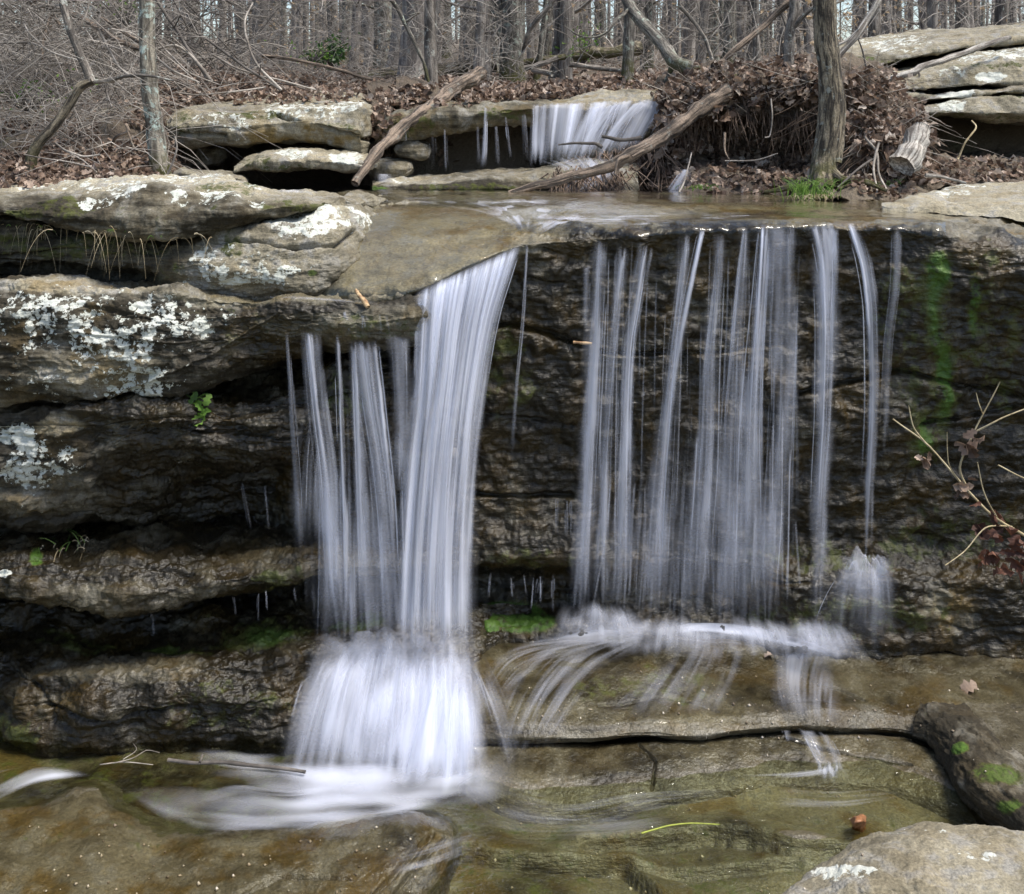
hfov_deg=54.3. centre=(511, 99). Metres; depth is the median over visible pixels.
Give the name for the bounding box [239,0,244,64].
tree
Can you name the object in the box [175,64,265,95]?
stick
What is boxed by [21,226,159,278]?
grass tuft
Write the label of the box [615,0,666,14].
tree
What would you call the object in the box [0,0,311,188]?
undergrowth
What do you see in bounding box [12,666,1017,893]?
pebbles
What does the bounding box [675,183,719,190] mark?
grass tuft
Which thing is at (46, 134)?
tree
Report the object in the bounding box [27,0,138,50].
branch
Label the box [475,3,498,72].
tree
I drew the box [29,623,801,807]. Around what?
stream foam
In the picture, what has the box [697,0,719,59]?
tree
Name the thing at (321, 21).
tree
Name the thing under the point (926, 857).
grey boulder
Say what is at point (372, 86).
earth bank
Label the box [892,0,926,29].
tree
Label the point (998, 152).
earth bank
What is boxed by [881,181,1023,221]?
flat rock
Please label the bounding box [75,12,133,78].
branch
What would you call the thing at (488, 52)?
tree
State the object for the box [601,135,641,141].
stick
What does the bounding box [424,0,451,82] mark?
tree
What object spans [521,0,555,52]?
branch
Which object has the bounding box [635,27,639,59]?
tree
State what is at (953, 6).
tree
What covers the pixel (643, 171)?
debris
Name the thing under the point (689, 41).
tree
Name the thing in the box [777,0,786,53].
tree
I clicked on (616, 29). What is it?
tree
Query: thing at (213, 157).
stone
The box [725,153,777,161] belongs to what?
root
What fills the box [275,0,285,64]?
tree
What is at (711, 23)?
tree
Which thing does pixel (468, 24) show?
tree
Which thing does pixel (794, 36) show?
tree
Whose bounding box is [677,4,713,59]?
branch
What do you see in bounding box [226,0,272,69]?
tree
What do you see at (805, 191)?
grass tuft
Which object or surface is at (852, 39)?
branch
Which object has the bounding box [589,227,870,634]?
waterfall
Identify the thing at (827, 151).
tree
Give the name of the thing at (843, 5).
sky
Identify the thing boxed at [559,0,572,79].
tree
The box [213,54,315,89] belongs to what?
stick
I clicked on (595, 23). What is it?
tree
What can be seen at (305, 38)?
tree
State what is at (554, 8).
tree
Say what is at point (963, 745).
mossy boulder
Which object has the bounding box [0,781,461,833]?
water
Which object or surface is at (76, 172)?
leaf litter
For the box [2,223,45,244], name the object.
grass tuft
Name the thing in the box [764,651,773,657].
dead leaf
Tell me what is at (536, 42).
tree
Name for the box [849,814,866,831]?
cobble
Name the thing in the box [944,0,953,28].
tree
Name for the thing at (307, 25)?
tree
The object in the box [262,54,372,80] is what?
branch
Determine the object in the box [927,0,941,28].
tree
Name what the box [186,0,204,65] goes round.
tree
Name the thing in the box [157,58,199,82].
stick
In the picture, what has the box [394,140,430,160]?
stone
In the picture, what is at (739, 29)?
tree
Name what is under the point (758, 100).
leaf litter
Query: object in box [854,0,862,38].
tree
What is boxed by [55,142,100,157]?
stick
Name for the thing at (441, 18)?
tree
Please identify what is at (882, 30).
tree
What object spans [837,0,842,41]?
tree
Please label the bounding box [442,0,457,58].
tree
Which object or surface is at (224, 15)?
tree
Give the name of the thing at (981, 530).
dead branch
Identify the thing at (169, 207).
rock slab
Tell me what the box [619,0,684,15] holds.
tree
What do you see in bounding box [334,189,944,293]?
water
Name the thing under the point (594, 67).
fallen log
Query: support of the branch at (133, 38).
attached to the undergrowth at (39, 65)
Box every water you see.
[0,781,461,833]
[1,738,986,888]
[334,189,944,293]
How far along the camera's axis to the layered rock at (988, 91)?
9.56 m
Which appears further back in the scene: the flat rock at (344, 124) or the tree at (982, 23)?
the tree at (982, 23)
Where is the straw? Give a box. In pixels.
[641,822,719,833]
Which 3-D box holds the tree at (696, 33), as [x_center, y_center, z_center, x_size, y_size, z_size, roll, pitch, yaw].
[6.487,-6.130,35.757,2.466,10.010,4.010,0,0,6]
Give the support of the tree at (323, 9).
on the ground
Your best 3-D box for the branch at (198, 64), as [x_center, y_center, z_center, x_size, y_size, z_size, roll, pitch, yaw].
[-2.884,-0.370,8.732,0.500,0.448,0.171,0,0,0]
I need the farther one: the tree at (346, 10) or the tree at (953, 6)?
the tree at (953, 6)
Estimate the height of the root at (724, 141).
0.242 m
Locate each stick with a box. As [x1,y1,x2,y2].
[24,154,89,166]
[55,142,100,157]
[111,123,134,147]
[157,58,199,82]
[166,135,177,174]
[167,754,305,773]
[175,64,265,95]
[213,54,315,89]
[558,142,602,148]
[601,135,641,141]
[678,152,691,192]
[837,158,873,187]
[872,141,879,192]
[924,173,966,183]
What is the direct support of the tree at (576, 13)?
on the ground
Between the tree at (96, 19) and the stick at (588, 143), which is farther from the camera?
the tree at (96, 19)
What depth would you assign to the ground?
10.39 m
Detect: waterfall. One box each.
[308,340,397,549]
[335,254,514,767]
[534,101,658,164]
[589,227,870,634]
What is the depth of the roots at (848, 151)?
8.65 m
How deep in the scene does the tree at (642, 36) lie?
24.18 m
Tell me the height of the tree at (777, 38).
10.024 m
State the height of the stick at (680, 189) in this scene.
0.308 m
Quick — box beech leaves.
[213,0,1018,66]
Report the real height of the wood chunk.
0.434 m
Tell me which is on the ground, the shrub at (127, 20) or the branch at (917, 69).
the shrub at (127, 20)
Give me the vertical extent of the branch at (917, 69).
0.519 m
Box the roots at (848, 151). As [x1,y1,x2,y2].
[772,67,986,188]
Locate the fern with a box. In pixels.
[187,391,211,425]
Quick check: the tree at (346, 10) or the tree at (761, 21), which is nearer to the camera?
the tree at (346, 10)
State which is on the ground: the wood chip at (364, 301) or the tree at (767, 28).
the tree at (767, 28)
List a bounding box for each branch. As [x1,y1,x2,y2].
[0,12,77,60]
[3,1,70,58]
[14,1,60,59]
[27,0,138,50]
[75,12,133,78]
[101,16,138,43]
[155,0,206,78]
[155,37,219,85]
[156,31,212,82]
[196,32,280,90]
[233,2,281,89]
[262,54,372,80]
[389,0,429,81]
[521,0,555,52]
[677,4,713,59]
[718,0,788,61]
[839,0,881,57]
[852,29,866,66]
[887,35,1011,81]
[893,382,1023,583]
[957,120,976,158]
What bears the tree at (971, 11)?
on the ground
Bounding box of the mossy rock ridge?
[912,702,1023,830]
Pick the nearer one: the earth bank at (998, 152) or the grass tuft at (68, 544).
the grass tuft at (68, 544)
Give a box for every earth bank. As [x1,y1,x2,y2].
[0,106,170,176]
[367,79,392,189]
[396,76,499,109]
[679,154,927,200]
[929,148,1023,191]
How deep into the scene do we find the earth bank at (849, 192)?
8.18 m
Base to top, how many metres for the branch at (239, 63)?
0.571 m
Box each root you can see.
[723,132,729,159]
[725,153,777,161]
[765,98,772,137]
[863,136,886,188]
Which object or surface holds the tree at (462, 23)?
on the ground
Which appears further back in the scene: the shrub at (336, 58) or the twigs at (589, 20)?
the twigs at (589, 20)
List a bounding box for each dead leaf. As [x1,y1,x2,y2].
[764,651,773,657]
[960,679,977,693]
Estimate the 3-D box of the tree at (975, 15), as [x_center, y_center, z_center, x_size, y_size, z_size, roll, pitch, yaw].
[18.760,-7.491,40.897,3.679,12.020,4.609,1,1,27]
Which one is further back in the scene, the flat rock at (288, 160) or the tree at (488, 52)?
the tree at (488, 52)
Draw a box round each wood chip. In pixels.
[355,289,369,307]
[573,341,591,344]
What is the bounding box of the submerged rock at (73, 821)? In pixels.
[0,779,462,893]
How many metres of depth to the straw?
4.70 m
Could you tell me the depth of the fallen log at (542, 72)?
13.67 m
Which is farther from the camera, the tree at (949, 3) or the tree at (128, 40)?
the tree at (949, 3)
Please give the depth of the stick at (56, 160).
7.50 m
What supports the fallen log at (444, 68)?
on the leaf litter at (489, 93)
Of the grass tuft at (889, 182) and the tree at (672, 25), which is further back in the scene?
the tree at (672, 25)
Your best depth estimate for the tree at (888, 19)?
24.75 m
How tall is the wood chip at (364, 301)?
0.079 m
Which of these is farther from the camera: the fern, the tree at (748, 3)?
the tree at (748, 3)
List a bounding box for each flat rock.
[166,91,371,153]
[173,167,248,181]
[234,146,377,173]
[372,158,638,190]
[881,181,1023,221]
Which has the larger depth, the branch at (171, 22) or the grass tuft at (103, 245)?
the branch at (171, 22)
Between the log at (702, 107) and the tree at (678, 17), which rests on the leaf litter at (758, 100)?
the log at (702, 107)
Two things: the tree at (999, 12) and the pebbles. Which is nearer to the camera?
the pebbles
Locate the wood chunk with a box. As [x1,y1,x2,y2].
[889,122,930,175]
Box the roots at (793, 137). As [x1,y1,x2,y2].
[659,96,846,163]
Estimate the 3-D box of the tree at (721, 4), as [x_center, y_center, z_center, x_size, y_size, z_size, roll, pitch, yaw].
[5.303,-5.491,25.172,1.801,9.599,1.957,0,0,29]
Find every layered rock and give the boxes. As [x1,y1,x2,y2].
[839,22,1023,65]
[885,45,1023,90]
[906,84,1023,103]
[917,93,1023,125]
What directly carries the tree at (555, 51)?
on the ground
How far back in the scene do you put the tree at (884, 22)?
22.79 m
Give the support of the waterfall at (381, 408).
on the rock slab at (67, 339)
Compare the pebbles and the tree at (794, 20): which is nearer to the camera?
the pebbles
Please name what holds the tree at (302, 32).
on the ground
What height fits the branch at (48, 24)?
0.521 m
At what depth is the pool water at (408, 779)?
4.96 m
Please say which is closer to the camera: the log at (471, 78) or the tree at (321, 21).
the log at (471, 78)
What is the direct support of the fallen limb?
on the leaf litter at (758, 100)
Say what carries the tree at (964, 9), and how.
on the ground
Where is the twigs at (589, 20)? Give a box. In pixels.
[14,0,1023,49]
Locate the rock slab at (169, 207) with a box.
[0,173,385,242]
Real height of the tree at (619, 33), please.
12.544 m
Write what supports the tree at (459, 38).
on the ground
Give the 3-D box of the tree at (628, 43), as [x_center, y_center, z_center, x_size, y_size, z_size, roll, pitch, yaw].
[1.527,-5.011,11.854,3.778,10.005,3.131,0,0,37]
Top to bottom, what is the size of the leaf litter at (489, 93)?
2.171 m
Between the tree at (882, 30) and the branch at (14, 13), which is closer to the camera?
the branch at (14, 13)
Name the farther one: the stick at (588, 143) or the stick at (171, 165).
the stick at (588, 143)
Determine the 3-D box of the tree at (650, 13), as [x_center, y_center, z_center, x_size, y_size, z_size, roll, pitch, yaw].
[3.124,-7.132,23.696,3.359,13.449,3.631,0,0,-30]
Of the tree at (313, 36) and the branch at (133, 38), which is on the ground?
the tree at (313, 36)
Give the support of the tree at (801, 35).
on the ground
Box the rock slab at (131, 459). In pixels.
[0,344,459,533]
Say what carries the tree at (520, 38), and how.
on the ground
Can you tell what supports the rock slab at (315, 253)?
on the rock slab at (67, 339)
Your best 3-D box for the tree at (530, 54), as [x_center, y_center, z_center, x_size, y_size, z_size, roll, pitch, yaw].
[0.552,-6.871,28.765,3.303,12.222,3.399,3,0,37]
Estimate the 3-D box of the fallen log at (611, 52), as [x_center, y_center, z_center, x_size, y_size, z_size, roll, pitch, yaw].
[1.438,-0.731,15.059,1.096,0.340,0.287,0,0,-14]
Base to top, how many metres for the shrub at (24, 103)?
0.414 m
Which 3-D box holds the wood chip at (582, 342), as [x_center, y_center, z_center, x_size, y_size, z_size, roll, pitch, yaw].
[0.414,1.426,5.844,0.113,0.018,0.029,0,0,11]
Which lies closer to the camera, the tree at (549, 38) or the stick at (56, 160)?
the stick at (56, 160)
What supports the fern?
on the rock slab at (131, 459)
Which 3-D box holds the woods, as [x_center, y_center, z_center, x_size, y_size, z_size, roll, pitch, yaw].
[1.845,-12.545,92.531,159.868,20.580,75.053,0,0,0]
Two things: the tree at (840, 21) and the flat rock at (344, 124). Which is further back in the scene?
the tree at (840, 21)
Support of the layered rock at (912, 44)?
on the layered rock at (999, 67)
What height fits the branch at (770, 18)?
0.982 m
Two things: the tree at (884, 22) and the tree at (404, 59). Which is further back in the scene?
the tree at (884, 22)
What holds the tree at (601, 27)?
on the ground
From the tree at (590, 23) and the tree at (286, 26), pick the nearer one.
the tree at (590, 23)
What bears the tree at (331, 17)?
on the ground
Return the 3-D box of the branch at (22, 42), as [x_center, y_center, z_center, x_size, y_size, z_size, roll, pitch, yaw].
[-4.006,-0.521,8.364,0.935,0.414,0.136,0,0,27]
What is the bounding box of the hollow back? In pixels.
[214,143,301,180]
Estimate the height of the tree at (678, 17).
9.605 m
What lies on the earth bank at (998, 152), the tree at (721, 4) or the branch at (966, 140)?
the branch at (966, 140)
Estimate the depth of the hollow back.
10.29 m
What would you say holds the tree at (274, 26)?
on the ground
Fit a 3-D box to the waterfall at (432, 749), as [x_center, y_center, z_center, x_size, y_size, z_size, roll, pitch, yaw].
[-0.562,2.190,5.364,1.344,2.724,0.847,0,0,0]
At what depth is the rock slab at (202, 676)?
5.47 m
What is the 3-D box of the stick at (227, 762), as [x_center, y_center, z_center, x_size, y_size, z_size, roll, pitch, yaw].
[-1.389,3.355,5.036,0.721,0.032,0.063,0,0,8]
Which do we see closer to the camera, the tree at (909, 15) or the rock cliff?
the rock cliff
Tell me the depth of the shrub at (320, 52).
11.50 m
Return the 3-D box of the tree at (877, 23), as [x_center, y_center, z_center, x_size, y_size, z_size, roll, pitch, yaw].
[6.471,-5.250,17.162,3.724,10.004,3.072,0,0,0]
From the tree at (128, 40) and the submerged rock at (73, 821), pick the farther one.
the tree at (128, 40)
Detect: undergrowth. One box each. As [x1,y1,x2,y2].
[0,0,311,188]
[0,0,367,105]
[157,0,565,106]
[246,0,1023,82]
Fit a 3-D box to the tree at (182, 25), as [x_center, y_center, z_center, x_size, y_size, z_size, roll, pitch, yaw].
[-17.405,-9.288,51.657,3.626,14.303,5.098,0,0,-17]
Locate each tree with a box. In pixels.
[24,0,174,169]
[91,2,109,63]
[117,1,132,69]
[138,0,171,174]
[181,6,186,51]
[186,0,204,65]
[217,1,246,57]
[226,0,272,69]
[231,0,247,63]
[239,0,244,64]
[271,0,286,50]
[272,0,288,50]
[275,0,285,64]
[275,0,325,58]
[279,0,302,67]
[285,4,290,54]
[286,0,361,53]
[288,0,320,46]
[289,0,331,70]
[302,0,308,69]
[309,0,319,53]
[315,0,319,50]
[318,0,339,46]
[326,0,339,70]
[340,0,352,63]
[344,0,391,67]
[348,0,361,68]
[362,0,373,68]
[370,0,377,68]
[386,0,401,66]
[397,0,424,77]
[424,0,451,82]
[436,0,474,62]
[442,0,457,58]
[444,0,537,68]
[445,3,462,59]
[447,1,475,49]
[462,0,473,59]
[472,0,491,80]
[474,0,548,82]
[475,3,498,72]
[491,0,493,57]
[524,0,556,29]
[526,0,536,64]
[533,0,538,56]
[535,2,552,55]
[548,0,574,80]
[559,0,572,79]
[572,0,590,70]
[579,0,608,68]
[583,0,609,63]
[588,0,592,46]
[588,0,616,45]
[590,0,617,61]
[598,0,605,60]
[605,1,623,60]
[606,0,617,46]
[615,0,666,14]
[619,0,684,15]
[621,0,634,84]
[634,23,639,61]
[635,0,657,70]
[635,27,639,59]
[636,0,658,67]
[654,0,681,51]
[656,0,667,35]
[664,0,682,55]
[665,0,673,43]
[681,0,748,60]
[695,0,699,59]
[696,0,736,62]
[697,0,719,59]
[706,0,713,60]
[715,0,749,59]
[719,1,723,58]
[723,0,736,62]
[736,0,773,61]
[748,0,781,64]
[751,0,760,60]
[751,0,886,195]
[759,0,763,47]
[759,0,770,57]
[759,1,777,55]
[759,2,813,54]
[768,0,840,52]
[771,6,779,55]
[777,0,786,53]
[780,0,812,64]
[798,0,802,52]
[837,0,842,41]
[847,0,867,37]
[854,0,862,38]
[856,0,905,35]
[862,11,900,36]
[868,0,881,36]
[882,0,891,33]
[890,0,915,29]
[891,0,906,32]
[891,0,910,33]
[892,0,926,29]
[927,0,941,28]
[938,0,986,28]
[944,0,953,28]
[947,0,979,26]
[948,0,986,28]
[955,0,969,28]
[970,0,973,27]
[974,0,993,25]
[992,0,1008,24]
[1010,0,1022,24]
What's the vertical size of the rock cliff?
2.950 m
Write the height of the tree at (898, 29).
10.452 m
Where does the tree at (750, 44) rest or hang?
on the ground
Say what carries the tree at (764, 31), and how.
on the ground
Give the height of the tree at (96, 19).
11.552 m
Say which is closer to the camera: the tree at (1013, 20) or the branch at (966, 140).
the branch at (966, 140)
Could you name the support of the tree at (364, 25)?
on the ground
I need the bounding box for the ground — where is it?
[0,37,1023,192]
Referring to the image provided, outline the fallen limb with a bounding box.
[564,0,736,80]
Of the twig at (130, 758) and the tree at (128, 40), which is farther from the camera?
the tree at (128, 40)
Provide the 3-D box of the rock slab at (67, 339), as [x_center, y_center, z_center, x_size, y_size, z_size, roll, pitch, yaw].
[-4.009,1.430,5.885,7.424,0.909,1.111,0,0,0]
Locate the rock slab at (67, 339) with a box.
[0,273,459,407]
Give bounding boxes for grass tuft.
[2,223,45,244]
[2,223,77,268]
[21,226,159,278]
[39,529,88,561]
[120,233,212,279]
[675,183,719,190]
[774,175,851,200]
[877,179,901,185]
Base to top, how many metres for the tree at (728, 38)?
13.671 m
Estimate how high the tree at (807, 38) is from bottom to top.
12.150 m
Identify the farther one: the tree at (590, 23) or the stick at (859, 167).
the tree at (590, 23)
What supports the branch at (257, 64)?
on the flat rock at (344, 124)
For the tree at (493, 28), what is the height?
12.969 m
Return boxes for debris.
[538,44,952,191]
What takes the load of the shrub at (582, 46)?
on the ground
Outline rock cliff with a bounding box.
[0,190,1023,660]
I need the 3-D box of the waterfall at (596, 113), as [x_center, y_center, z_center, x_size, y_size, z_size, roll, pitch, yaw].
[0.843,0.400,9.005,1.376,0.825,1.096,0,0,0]
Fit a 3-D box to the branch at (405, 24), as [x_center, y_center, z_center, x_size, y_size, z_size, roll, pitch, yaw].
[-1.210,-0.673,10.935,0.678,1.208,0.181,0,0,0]
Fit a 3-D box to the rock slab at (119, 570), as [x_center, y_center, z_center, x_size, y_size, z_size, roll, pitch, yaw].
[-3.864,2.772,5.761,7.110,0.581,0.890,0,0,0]
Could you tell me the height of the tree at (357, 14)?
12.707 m
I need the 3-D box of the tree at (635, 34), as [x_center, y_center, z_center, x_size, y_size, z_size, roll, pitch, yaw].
[4.160,-5.909,32.977,2.043,9.607,2.276,0,0,-8]
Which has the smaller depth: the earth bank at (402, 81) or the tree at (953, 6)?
the earth bank at (402, 81)
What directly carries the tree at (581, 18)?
on the ground
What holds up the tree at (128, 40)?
on the ground
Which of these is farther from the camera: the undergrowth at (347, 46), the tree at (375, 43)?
the tree at (375, 43)
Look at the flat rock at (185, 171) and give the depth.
8.44 m
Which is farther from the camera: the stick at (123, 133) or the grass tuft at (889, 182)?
the grass tuft at (889, 182)
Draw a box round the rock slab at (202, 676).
[0,591,531,770]
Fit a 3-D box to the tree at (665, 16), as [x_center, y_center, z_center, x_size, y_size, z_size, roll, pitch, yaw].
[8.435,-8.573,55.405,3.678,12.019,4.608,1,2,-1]
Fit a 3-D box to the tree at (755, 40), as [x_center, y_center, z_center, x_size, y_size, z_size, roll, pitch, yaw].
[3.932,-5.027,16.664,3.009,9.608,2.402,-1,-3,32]
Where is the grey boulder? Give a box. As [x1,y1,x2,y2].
[782,821,1023,893]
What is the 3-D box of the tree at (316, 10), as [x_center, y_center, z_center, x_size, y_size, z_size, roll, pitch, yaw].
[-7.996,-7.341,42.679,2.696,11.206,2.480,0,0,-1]
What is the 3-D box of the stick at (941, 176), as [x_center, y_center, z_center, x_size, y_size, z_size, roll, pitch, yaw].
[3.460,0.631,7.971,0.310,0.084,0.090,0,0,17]
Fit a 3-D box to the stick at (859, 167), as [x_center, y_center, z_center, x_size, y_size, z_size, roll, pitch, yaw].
[2.681,0.575,7.804,0.397,0.222,0.025,0,0,-29]
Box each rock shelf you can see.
[452,633,1023,770]
[465,731,975,824]
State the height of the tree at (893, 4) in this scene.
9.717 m
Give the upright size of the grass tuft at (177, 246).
0.263 m
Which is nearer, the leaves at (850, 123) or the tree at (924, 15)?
the leaves at (850, 123)
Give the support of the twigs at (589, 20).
on the ground
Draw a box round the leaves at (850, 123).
[657,68,1008,184]
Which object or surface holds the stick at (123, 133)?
on the leaf litter at (76, 172)
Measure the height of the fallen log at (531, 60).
0.196 m
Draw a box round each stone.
[183,145,227,167]
[368,157,413,180]
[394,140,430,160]
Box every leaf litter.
[0,59,981,174]
[0,107,183,187]
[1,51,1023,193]
[647,53,1023,197]
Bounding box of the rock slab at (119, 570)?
[0,516,459,618]
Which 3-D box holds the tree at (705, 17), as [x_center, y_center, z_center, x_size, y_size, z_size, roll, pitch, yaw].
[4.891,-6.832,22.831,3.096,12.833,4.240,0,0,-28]
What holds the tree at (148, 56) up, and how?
on the ground
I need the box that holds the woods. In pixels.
[12,0,993,51]
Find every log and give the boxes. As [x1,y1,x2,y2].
[351,66,487,186]
[359,58,496,79]
[508,83,732,191]
[523,54,566,64]
[524,56,558,70]
[531,67,553,76]
[569,62,621,72]
[572,40,642,61]
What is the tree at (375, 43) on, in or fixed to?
on the ground
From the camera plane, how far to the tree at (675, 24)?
47.80 m
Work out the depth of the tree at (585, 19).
27.80 m
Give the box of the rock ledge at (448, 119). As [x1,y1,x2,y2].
[371,89,658,188]
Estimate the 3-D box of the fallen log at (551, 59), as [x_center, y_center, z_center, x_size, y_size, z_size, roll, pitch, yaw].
[0.414,-0.506,14.027,0.509,0.223,0.130,0,0,-12]
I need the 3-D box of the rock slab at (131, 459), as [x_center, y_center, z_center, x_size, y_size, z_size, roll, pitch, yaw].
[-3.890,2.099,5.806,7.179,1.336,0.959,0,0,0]
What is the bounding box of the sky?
[2,0,1023,39]
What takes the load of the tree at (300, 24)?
on the ground
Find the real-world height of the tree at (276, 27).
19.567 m
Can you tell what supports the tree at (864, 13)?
on the ground
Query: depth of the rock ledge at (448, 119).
9.67 m
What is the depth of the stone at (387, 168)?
9.13 m
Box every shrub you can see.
[0,68,97,112]
[89,0,159,26]
[264,38,347,64]
[306,30,360,70]
[550,21,600,63]
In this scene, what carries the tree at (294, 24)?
on the ground
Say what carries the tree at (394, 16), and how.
on the ground
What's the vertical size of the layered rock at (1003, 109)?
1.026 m
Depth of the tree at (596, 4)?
36.69 m
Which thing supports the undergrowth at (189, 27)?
on the ground
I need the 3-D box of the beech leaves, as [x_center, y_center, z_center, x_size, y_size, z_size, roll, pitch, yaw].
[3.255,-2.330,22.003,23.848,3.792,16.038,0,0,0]
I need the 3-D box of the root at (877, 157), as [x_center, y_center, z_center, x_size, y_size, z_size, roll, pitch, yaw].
[2.976,0.510,8.106,0.073,0.417,0.412,0,0,-5]
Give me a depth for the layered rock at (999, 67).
9.77 m
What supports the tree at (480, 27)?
on the ground
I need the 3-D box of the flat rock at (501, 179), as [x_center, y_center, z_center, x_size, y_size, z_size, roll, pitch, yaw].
[-0.035,0.700,9.067,2.560,0.290,1.468,0,0,0]
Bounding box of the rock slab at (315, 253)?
[0,199,419,301]
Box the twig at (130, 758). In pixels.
[100,743,159,764]
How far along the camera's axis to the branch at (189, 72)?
8.14 m

